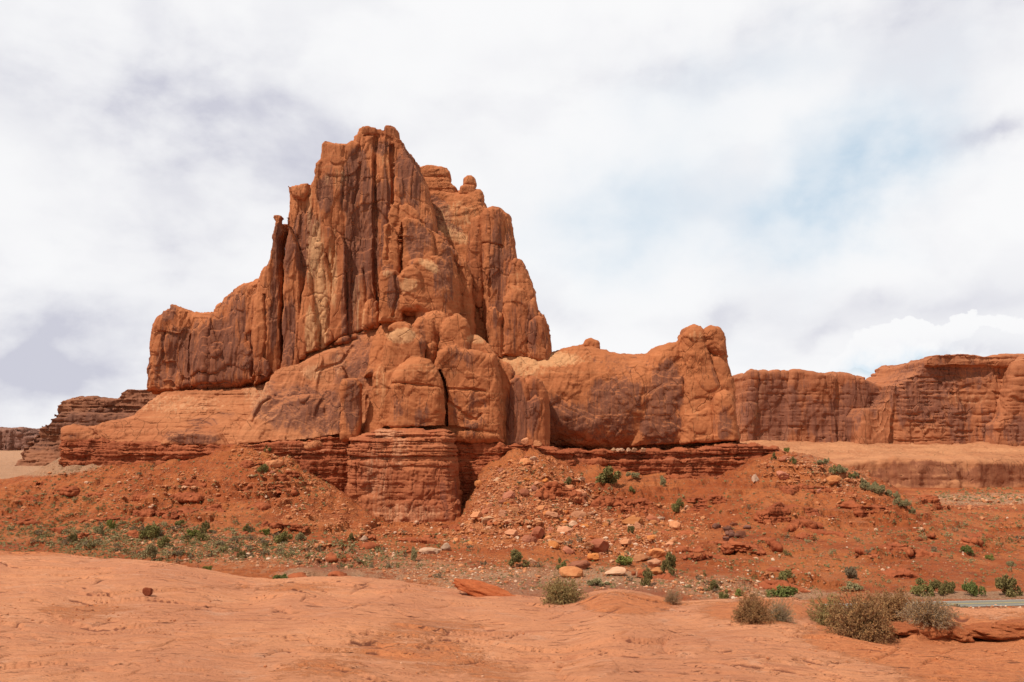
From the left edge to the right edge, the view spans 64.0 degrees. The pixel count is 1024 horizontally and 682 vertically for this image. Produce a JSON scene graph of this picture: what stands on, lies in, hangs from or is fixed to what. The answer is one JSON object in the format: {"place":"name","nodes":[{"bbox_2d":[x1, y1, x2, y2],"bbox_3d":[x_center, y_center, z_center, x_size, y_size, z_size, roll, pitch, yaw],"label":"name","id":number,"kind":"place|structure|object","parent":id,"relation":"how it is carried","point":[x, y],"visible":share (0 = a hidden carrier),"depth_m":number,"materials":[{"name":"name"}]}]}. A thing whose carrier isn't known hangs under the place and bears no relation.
{"place":"outdoors","nodes":[
{"label":"outdoors","id":0,"kind":"place"},
{"bbox_2d":[0,550,1023,681],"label":"slickrock ground","id":1,"kind":"structure","parent":0,"point":[201,646],"depth_m":8.02,"materials":[{"name":"stone"}]},
{"bbox_2d":[452,578,514,596],"bbox_3d":[-0.306,3.699,12.000,1.199,0.249,0.386,15,-7,2],"label":"rock slab","id":2,"kind":"object","parent":1,"relation":"on","point":[474,588],"visible":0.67,"depth_m":11.91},
{"bbox_2d":[1,584,1020,680],"bbox_3d":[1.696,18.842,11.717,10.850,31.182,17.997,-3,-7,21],"label":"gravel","id":3,"kind":"structure","parent":1,"relation":"on","point":[565,647],"depth_m":7.75,"materials":[{"name":"gravel"}]},
{"bbox_2d":[536,570,588,607],"bbox_3d":[0.639,3.423,11.262,0.704,0.511,0.694,6,-9,-39],"label":"desert shrub","id":4,"kind":"object","parent":1,"relation":"on","point":[560,593],"visible":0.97,"depth_m":11.16,"materials":[{"name":"yellow plant"}]},
{"bbox_2d":[663,586,682,604],"bbox_3d":[2.198,3.491,11.234,0.277,0.273,0.321,7,-10,-44],"label":"desert shrub","id":5,"kind":"object","parent":1,"relation":"on","point":[672,598],"visible":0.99,"depth_m":11.20,"materials":[{"name":"beige plant"}]},
{"bbox_2d":[731,580,779,624],"bbox_3d":[2.667,2.894,8.987,0.529,0.494,0.521,-5,-8,35],"label":"desert shrub","id":6,"kind":"object","parent":1,"relation":"on","point":[747,611],"visible":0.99,"depth_m":8.95,"materials":[{"name":"beige plant"}]},
{"bbox_2d":[763,597,800,623],"bbox_3d":[3.005,3.026,9.225,0.389,0.346,0.492,0,-7,0],"label":"desert shrub","id":7,"kind":"object","parent":1,"relation":"on","point":[783,615],"visible":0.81,"depth_m":9.17,"materials":[{"name":"yellow plant"}]},
{"bbox_2d":[802,589,846,626],"bbox_3d":[3.803,3.197,9.765,0.614,0.472,0.623,-6,-9,40],"label":"desert shrub","id":8,"kind":"object","parent":1,"relation":"on","point":[822,609],"visible":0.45,"depth_m":9.70,"materials":[{"name":"yellow plant"}]},
{"bbox_2d":[822,579,900,643],"bbox_3d":[3.632,2.836,8.593,0.787,0.693,0.790,0,-7,0],"label":"desert shrub","id":9,"kind":"object","parent":1,"relation":"on","point":[861,620],"visible":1,"depth_m":8.47,"materials":[{"name":"beige plant"}]},
{"bbox_2d":[867,578,918,621],"bbox_3d":[4.777,3.203,10.043,0.881,0.580,0.805,0,-7,0],"label":"desert shrub","id":10,"kind":"object","parent":1,"relation":"on","point":[890,602],"visible":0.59,"depth_m":10.02,"materials":[{"name":"beige plant"}]},
{"bbox_2d":[887,621,918,636],"bbox_3d":[4.216,3.119,8.876,0.404,0.126,0.520,0,-7,0],"label":"ledge rock","id":11,"kind":"object","parent":1,"relation":"on","point":[906,629],"visible":0.64,"depth_m":8.70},
{"bbox_2d":[904,621,953,638],"bbox_3d":[4.494,3.148,8.908,0.699,0.168,0.456,0,-7,0],"label":"ledge rock","id":12,"kind":"object","parent":1,"relation":"on","point":[929,631],"visible":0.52,"depth_m":8.73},
{"bbox_2d":[895,590,965,630],"bbox_3d":[4.578,2.922,8.932,0.698,0.406,0.707,0,-7,0],"label":"desert shrub","id":13,"kind":"object","parent":1,"relation":"on","point":[927,611],"visible":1,"depth_m":8.85,"materials":[{"name":"beige plant"}]},
{"bbox_2d":[948,625,974,642],"bbox_3d":[4.819,3.166,8.857,0.339,0.157,0.455,0,-7,0],"label":"ledge rock","id":14,"kind":"object","parent":1,"relation":"on","point":[963,635],"visible":0.62,"depth_m":8.71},
{"bbox_2d":[961,622,1022,639],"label":"ledge rock","id":15,"kind":"object","parent":1,"relation":"on","point":[983,630],"visible":0.79,"depth_m":8.70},
{"bbox_2d":[991,619,1023,636],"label":"ledge rock","id":16,"kind":"object","parent":1,"relation":"on","point":[1015,626],"visible":0.83,"depth_m":8.72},
{"bbox_2d":[0,444,1023,607],"bbox_3d":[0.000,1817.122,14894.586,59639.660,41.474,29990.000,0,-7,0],"label":"valley ground","id":17,"kind":"structure","parent":0,"point":[13,477],"depth_m":319.46,"materials":[{"name":"red soil"}]},
{"bbox_2d":[0,427,39,450],"bbox_3d":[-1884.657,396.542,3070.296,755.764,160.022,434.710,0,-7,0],"label":"horizon mesa","id":18,"kind":"structure","parent":17,"relation":"on","point":[14,438],"depth_m":2877.18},
{"bbox_2d":[13,518,41,525],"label":"rock outcrop","id":19,"kind":"object","parent":17,"relation":"on","point":[28,521],"visible":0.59,"depth_m":323.99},
{"bbox_2d":[18,495,38,500],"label":"rock outcrop","id":20,"kind":"object","parent":17,"relation":"on","point":[28,497],"visible":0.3,"depth_m":371.13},
{"bbox_2d":[42,526,69,533],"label":"rock outcrop","id":21,"kind":"object","parent":17,"relation":"on","point":[58,530],"visible":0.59,"depth_m":308.07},
{"bbox_2d":[52,486,79,495],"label":"rock outcrop","id":22,"kind":"object","parent":17,"relation":"on","point":[70,490],"visible":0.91,"depth_m":364.46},
{"bbox_2d":[54,532,97,540],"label":"rock outcrop","id":23,"kind":"object","parent":17,"relation":"on","point":[81,535],"visible":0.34,"depth_m":296.67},
{"bbox_2d":[15,389,159,465],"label":"stepped mesa","id":24,"kind":"structure","parent":17,"relation":"on","point":[42,449],"depth_m":1224.22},
{"bbox_2d":[121,530,140,537],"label":"rock outcrop","id":25,"kind":"object","parent":17,"relation":"on","point":[132,533],"visible":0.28,"depth_m":299.08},
{"bbox_2d":[131,491,148,500],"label":"rock outcrop","id":26,"kind":"object","parent":17,"relation":"on","point":[136,497],"visible":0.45,"depth_m":353.37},
{"bbox_2d":[132,508,154,516],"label":"rock outcrop","id":27,"kind":"object","parent":17,"relation":"on","point":[148,512],"visible":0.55,"depth_m":332.52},
{"bbox_2d":[138,524,160,539],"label":"bush","id":28,"kind":"object","parent":17,"relation":"on","point":[154,530],"visible":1,"depth_m":293.58,"materials":[{"name":"green plant"}]},
{"bbox_2d":[141,542,157,559],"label":"bush","id":29,"kind":"object","parent":17,"relation":"on","point":[152,551],"visible":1,"depth_m":249.08,"materials":[{"name":"green plant"}]},
{"bbox_2d":[157,535,169,546],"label":"bush","id":30,"kind":"object","parent":17,"relation":"on","point":[164,540],"visible":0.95,"depth_m":274.51,"materials":[{"name":"green plant"}]},
{"bbox_2d":[162,511,178,519],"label":"rock outcrop","id":31,"kind":"object","parent":17,"relation":"on","point":[174,516],"visible":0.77,"depth_m":324.29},
{"bbox_2d":[159,507,198,516],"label":"rock outcrop","id":32,"kind":"object","parent":17,"relation":"on","point":[183,510],"visible":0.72,"depth_m":325.69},
{"bbox_2d":[174,495,199,502],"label":"rock outcrop","id":33,"kind":"object","parent":17,"relation":"on","point":[184,498],"visible":0.67,"depth_m":344.62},
{"bbox_2d":[169,492,204,500],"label":"rock outcrop","id":34,"kind":"object","parent":17,"relation":"on","point":[188,494],"visible":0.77,"depth_m":347.05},
{"bbox_2d":[179,475,206,487],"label":"rock outcrop","id":35,"kind":"object","parent":17,"relation":"on","point":[190,482],"visible":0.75,"depth_m":363.12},
{"bbox_2d":[199,519,209,533],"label":"bush","id":36,"kind":"object","parent":17,"relation":"on","point":[205,524],"visible":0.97,"depth_m":297.90,"materials":[{"name":"green plant"}]},
{"bbox_2d":[203,503,225,511],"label":"rock outcrop","id":37,"kind":"object","parent":17,"relation":"on","point":[216,507],"visible":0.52,"depth_m":330.62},
{"bbox_2d":[240,460,254,467],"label":"rock outcrop","id":38,"kind":"object","parent":17,"relation":"on","point":[246,464],"visible":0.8,"depth_m":379.94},
{"bbox_2d":[246,502,270,510],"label":"rock outcrop","id":39,"kind":"object","parent":17,"relation":"on","point":[262,506],"visible":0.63,"depth_m":327.76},
{"bbox_2d":[236,484,297,495],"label":"rock outcrop","id":40,"kind":"object","parent":17,"relation":"on","point":[278,488],"visible":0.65,"depth_m":354.63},
{"bbox_2d":[265,459,284,467],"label":"boulder","id":41,"kind":"object","parent":17,"relation":"on","point":[275,463],"visible":0.9,"depth_m":382.95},
{"bbox_2d":[274,531,292,543],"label":"bush","id":42,"kind":"object","parent":17,"relation":"on","point":[283,536],"visible":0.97,"depth_m":270.90,"materials":[{"name":"green plant"}]},
{"bbox_2d":[270,522,308,532],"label":"rock outcrop","id":43,"kind":"object","parent":17,"relation":"on","point":[293,526],"visible":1,"depth_m":295.43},
{"bbox_2d":[288,572,307,577],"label":"rock outcrop","id":44,"kind":"object","parent":17,"relation":"on","point":[298,574],"visible":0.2,"depth_m":219.05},
{"bbox_2d":[328,571,346,575],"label":"rock outcrop","id":45,"kind":"object","parent":17,"relation":"on","point":[336,573],"visible":0.18,"depth_m":217.07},
{"bbox_2d":[325,552,360,562],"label":"rock outcrop","id":46,"kind":"object","parent":17,"relation":"on","point":[330,559],"visible":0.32,"depth_m":244.93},
{"bbox_2d":[398,537,438,544],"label":"rock outcrop","id":47,"kind":"object","parent":17,"relation":"on","point":[427,540],"visible":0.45,"depth_m":292.97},
{"bbox_2d":[58,125,785,522],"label":"sandstone butte","id":48,"kind":"object","parent":17,"relation":"on","point":[368,327],"visible":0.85,"depth_m":424.22,"materials":[{"name":"stone"}]},
{"bbox_2d":[498,324,740,449],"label":"sandstone fin","id":49,"kind":"object","parent":48,"relation":"on","point":[680,391],"visible":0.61,"depth_m":426.17,"materials":[{"name":"stone"}]},
{"bbox_2d":[418,547,441,553],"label":"boulder","id":50,"kind":"object","parent":17,"relation":"on","point":[427,550],"visible":0.85,"depth_m":266.11,"materials":[{"name":"stone"}]},
{"bbox_2d":[502,490,515,498],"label":"boulder","id":51,"kind":"object","parent":17,"relation":"on","point":[508,494],"visible":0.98,"depth_m":345.28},
{"bbox_2d":[0,443,1023,607],"bbox_3d":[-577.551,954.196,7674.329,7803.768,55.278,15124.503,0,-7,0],"label":"rubble","id":52,"kind":"object","parent":17,"relation":"on","point":[562,534],"visible":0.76,"depth_m":322.14,"materials":[{"name":"stone"}]},
{"bbox_2d":[0,453,1023,597],"bbox_3d":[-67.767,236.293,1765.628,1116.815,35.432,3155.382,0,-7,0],"label":"ground cover","id":53,"kind":"object","parent":17,"relation":"on","point":[196,540],"visible":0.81,"depth_m":287.13,"materials":[{"name":"green plant"}]},
{"bbox_2d":[507,548,529,566],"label":"bush","id":54,"kind":"object","parent":17,"relation":"on","point":[516,555],"visible":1,"depth_m":237.91,"materials":[{"name":"green plant"}]},
{"bbox_2d":[522,535,536,542],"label":"boulder","id":55,"kind":"object","parent":17,"relation":"on","point":[527,538],"visible":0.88,"depth_m":279.70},
{"bbox_2d":[530,526,544,539],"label":"boulder","id":56,"kind":"object","parent":17,"relation":"on","point":[538,532],"visible":0.8,"depth_m":290.05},
{"bbox_2d":[535,481,583,503],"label":"rock outcrop","id":57,"kind":"object","parent":17,"relation":"on","point":[553,490],"visible":0.84,"depth_m":351.77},
{"bbox_2d":[557,526,572,533],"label":"boulder","id":58,"kind":"object","parent":17,"relation":"on","point":[565,529],"visible":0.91,"depth_m":302.44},
{"bbox_2d":[559,566,582,577],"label":"boulder","id":59,"kind":"object","parent":17,"relation":"on","point":[572,571],"visible":0.89,"depth_m":223.03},
{"bbox_2d":[571,511,585,518],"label":"boulder","id":60,"kind":"object","parent":17,"relation":"on","point":[579,514],"visible":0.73,"depth_m":328.90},
{"bbox_2d":[569,560,590,569],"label":"boulder","id":61,"kind":"object","parent":17,"relation":"on","point":[583,564],"visible":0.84,"depth_m":234.36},
{"bbox_2d":[587,553,599,560],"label":"boulder","id":62,"kind":"object","parent":17,"relation":"on","point":[593,556],"visible":1,"depth_m":248.78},
{"bbox_2d":[587,578,609,585],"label":"bush","id":63,"kind":"object","parent":17,"relation":"on","point":[596,581],"visible":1,"depth_m":212.46,"materials":[{"name":"green plant"}]},
{"bbox_2d":[590,538,609,553],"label":"boulder","id":64,"kind":"object","parent":17,"relation":"on","point":[601,545],"visible":0.72,"depth_m":264.51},
{"bbox_2d":[595,465,621,483],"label":"bush","id":65,"kind":"object","parent":17,"relation":"on","point":[606,475],"visible":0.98,"depth_m":379.40,"materials":[{"name":"green plant"}]},
{"bbox_2d":[605,567,625,575],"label":"boulder","id":66,"kind":"object","parent":17,"relation":"on","point":[613,571],"visible":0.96,"depth_m":224.55,"materials":[{"name":"stone"}]},
{"bbox_2d":[590,496,647,514],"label":"rock outcrop","id":67,"kind":"object","parent":17,"relation":"on","point":[612,502],"visible":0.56,"depth_m":346.78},
{"bbox_2d":[615,555,632,564],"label":"bush","id":68,"kind":"object","parent":17,"relation":"on","point":[623,560],"visible":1,"depth_m":240.24,"materials":[{"name":"green plant"}]},
{"bbox_2d":[621,516,643,524],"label":"boulder","id":69,"kind":"object","parent":17,"relation":"on","point":[631,520],"visible":0.69,"depth_m":319.97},
{"bbox_2d":[633,553,649,561],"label":"boulder","id":70,"kind":"object","parent":17,"relation":"on","point":[639,557],"visible":0.98,"depth_m":247.79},
{"bbox_2d":[634,497,656,510],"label":"rock outcrop","id":71,"kind":"object","parent":17,"relation":"on","point":[642,501],"visible":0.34,"depth_m":355.09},
{"bbox_2d":[640,568,652,585],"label":"bush","id":72,"kind":"object","parent":17,"relation":"on","point":[648,577],"visible":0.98,"depth_m":211.60,"materials":[{"name":"green plant"}]},
{"bbox_2d":[647,558,660,566],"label":"boulder","id":73,"kind":"object","parent":17,"relation":"on","point":[654,562],"visible":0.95,"depth_m":238.62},
{"bbox_2d":[631,569,680,579],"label":"rock outcrop","id":74,"kind":"object","parent":17,"relation":"on","point":[667,576],"visible":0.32,"depth_m":219.94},
{"bbox_2d":[648,548,664,557],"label":"boulder","id":75,"kind":"object","parent":17,"relation":"on","point":[656,552],"visible":0.85,"depth_m":255.14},
{"bbox_2d":[660,551,675,575],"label":"bush","id":76,"kind":"object","parent":17,"relation":"on","point":[669,561],"visible":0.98,"depth_m":225.12,"materials":[{"name":"green plant"}]},
{"bbox_2d":[669,521,680,529],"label":"boulder","id":77,"kind":"object","parent":17,"relation":"on","point":[675,525],"visible":0.97,"depth_m":312.28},
{"bbox_2d":[671,498,683,511],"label":"bush","id":78,"kind":"object","parent":17,"relation":"on","point":[677,505],"visible":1,"depth_m":344.43,"materials":[{"name":"green plant"}]},
{"bbox_2d":[664,474,696,482],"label":"rock outcrop","id":79,"kind":"object","parent":17,"relation":"on","point":[673,476],"visible":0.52,"depth_m":393.45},
{"bbox_2d":[675,545,707,552],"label":"rock outcrop","id":80,"kind":"object","parent":17,"relation":"on","point":[684,548],"visible":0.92,"depth_m":265.29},
{"bbox_2d":[686,503,712,512],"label":"rock outcrop","id":81,"kind":"object","parent":17,"relation":"on","point":[698,507],"visible":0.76,"depth_m":342.73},
{"bbox_2d":[692,553,728,560],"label":"rock outcrop","id":82,"kind":"object","parent":17,"relation":"on","point":[703,556],"visible":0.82,"depth_m":248.46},
{"bbox_2d":[707,579,719,590],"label":"bush","id":83,"kind":"object","parent":17,"relation":"on","point":[713,584],"visible":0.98,"depth_m":204.96,"materials":[{"name":"green plant"}]},
{"bbox_2d":[698,494,745,503],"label":"rock outcrop","id":84,"kind":"object","parent":17,"relation":"on","point":[717,499],"visible":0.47,"depth_m":351.14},
{"bbox_2d":[720,539,765,555],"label":"rock outcrop","id":85,"kind":"object","parent":17,"relation":"on","point":[730,546],"visible":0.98,"depth_m":257.11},
{"bbox_2d":[753,537,782,551],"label":"rock outcrop","id":86,"kind":"object","parent":17,"relation":"on","point":[774,544],"visible":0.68,"depth_m":260.34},
{"bbox_2d":[753,579,810,592],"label":"rock outcrop","id":87,"kind":"object","parent":17,"relation":"on","point":[767,584],"visible":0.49,"depth_m":206.55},
{"bbox_2d":[766,584,797,597],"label":"bush","id":88,"kind":"object","parent":17,"relation":"on","point":[788,591],"visible":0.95,"depth_m":196.16,"materials":[{"name":"green plant"}]},
{"bbox_2d":[776,471,788,479],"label":"boulder","id":89,"kind":"object","parent":17,"relation":"on","point":[781,473],"visible":0.97,"depth_m":369.69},
{"bbox_2d":[778,568,792,580],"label":"bush","id":90,"kind":"object","parent":17,"relation":"on","point":[784,574],"visible":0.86,"depth_m":212.48,"materials":[{"name":"green plant"}]},
{"bbox_2d":[766,566,807,572],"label":"rock outcrop","id":91,"kind":"object","parent":17,"relation":"on","point":[773,569],"visible":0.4,"depth_m":229.05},
{"bbox_2d":[753,502,834,524],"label":"rock outcrop","id":92,"kind":"object","parent":17,"relation":"on","point":[774,513],"visible":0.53,"depth_m":310.42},
{"bbox_2d":[786,519,822,531],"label":"rock outcrop","id":93,"kind":"object","parent":17,"relation":"on","point":[795,525],"visible":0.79,"depth_m":301.35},
{"bbox_2d":[795,532,816,541],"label":"rock outcrop","id":94,"kind":"object","parent":17,"relation":"on","point":[802,536],"visible":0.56,"depth_m":280.49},
{"bbox_2d":[779,483,855,495],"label":"rock outcrop","id":95,"kind":"object","parent":17,"relation":"on","point":[790,489],"visible":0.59,"depth_m":355.36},
{"bbox_2d":[809,529,845,537],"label":"rock outcrop","id":96,"kind":"object","parent":17,"relation":"on","point":[823,532],"visible":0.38,"depth_m":296.90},
{"bbox_2d":[826,475,840,484],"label":"boulder","id":97,"kind":"object","parent":17,"relation":"on","point":[832,479],"visible":1,"depth_m":364.95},
{"bbox_2d":[844,566,857,578],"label":"bush","id":98,"kind":"object","parent":17,"relation":"on","point":[850,572],"visible":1,"depth_m":222.36,"materials":[{"name":"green plant"}]},
{"bbox_2d":[840,581,863,590],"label":"bush","id":99,"kind":"object","parent":17,"relation":"on","point":[855,586],"visible":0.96,"depth_m":208.47,"materials":[{"name":"green plant"}]},
{"bbox_2d":[854,548,882,560],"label":"rock outcrop","id":100,"kind":"object","parent":17,"relation":"on","point":[861,551],"visible":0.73,"depth_m":250.82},
{"bbox_2d":[834,500,906,519],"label":"rock outcrop","id":101,"kind":"object","parent":17,"relation":"on","point":[859,510],"visible":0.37,"depth_m":334.46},
{"bbox_2d":[732,353,1023,487],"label":"long mesa","id":102,"kind":"structure","parent":17,"relation":"on","point":[947,421],"depth_m":878.77,"materials":[{"name":"stone"}]},
{"bbox_2d":[878,542,915,555],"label":"rock outcrop","id":103,"kind":"object","parent":17,"relation":"on","point":[904,548],"visible":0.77,"depth_m":261.31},
{"bbox_2d":[881,568,920,577],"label":"rock outcrop","id":104,"kind":"object","parent":17,"relation":"on","point":[900,572],"visible":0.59,"depth_m":225.10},
{"bbox_2d":[909,577,934,596],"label":"bush","id":105,"kind":"object","parent":17,"relation":"on","point":[917,589],"visible":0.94,"depth_m":200.82,"materials":[{"name":"green plant"}]},
{"bbox_2d":[912,549,940,556],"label":"rock outcrop","id":106,"kind":"object","parent":17,"relation":"on","point":[921,552],"visible":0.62,"depth_m":262.76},
{"bbox_2d":[916,494,950,509],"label":"rock outcrop","id":107,"kind":"object","parent":17,"relation":"on","point":[927,498],"visible":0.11,"depth_m":400.58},
{"bbox_2d":[928,579,948,594],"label":"bush","id":108,"kind":"object","parent":17,"relation":"on","point":[935,584],"visible":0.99,"depth_m":202.22,"materials":[{"name":"green plant"}]},
{"bbox_2d":[942,580,955,593],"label":"bush","id":109,"kind":"object","parent":17,"relation":"on","point":[951,586],"visible":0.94,"depth_m":204.17,"materials":[{"name":"green plant"}]},
{"bbox_2d":[959,537,983,547],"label":"rock outcrop","id":110,"kind":"object","parent":17,"relation":"on","point":[973,541],"visible":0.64,"depth_m":287.87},
{"bbox_2d":[961,580,986,595],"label":"bush","id":111,"kind":"object","parent":17,"relation":"on","point":[972,588],"visible":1,"depth_m":200.62,"materials":[{"name":"green plant"}]},
{"bbox_2d":[968,532,993,537],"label":"rock outcrop","id":112,"kind":"object","parent":17,"relation":"on","point":[978,534],"visible":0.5,"depth_m":325.83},
{"bbox_2d":[995,573,1022,597],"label":"bush","id":113,"kind":"object","parent":17,"relation":"on","point":[1005,582],"visible":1,"depth_m":201.19,"materials":[{"name":"green plant"}]},
{"bbox_2d":[0,0,1023,428],"label":"sky","id":114,"kind":"structure","parent":0,"point":[825,186],"materials":[{"name":"white"}]},
{"bbox_2d":[825,599,1023,607],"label":"road","id":115,"kind":"structure","parent":0,"point":[993,602],"depth_m":191.63,"materials":[{"name":"asphalt"}]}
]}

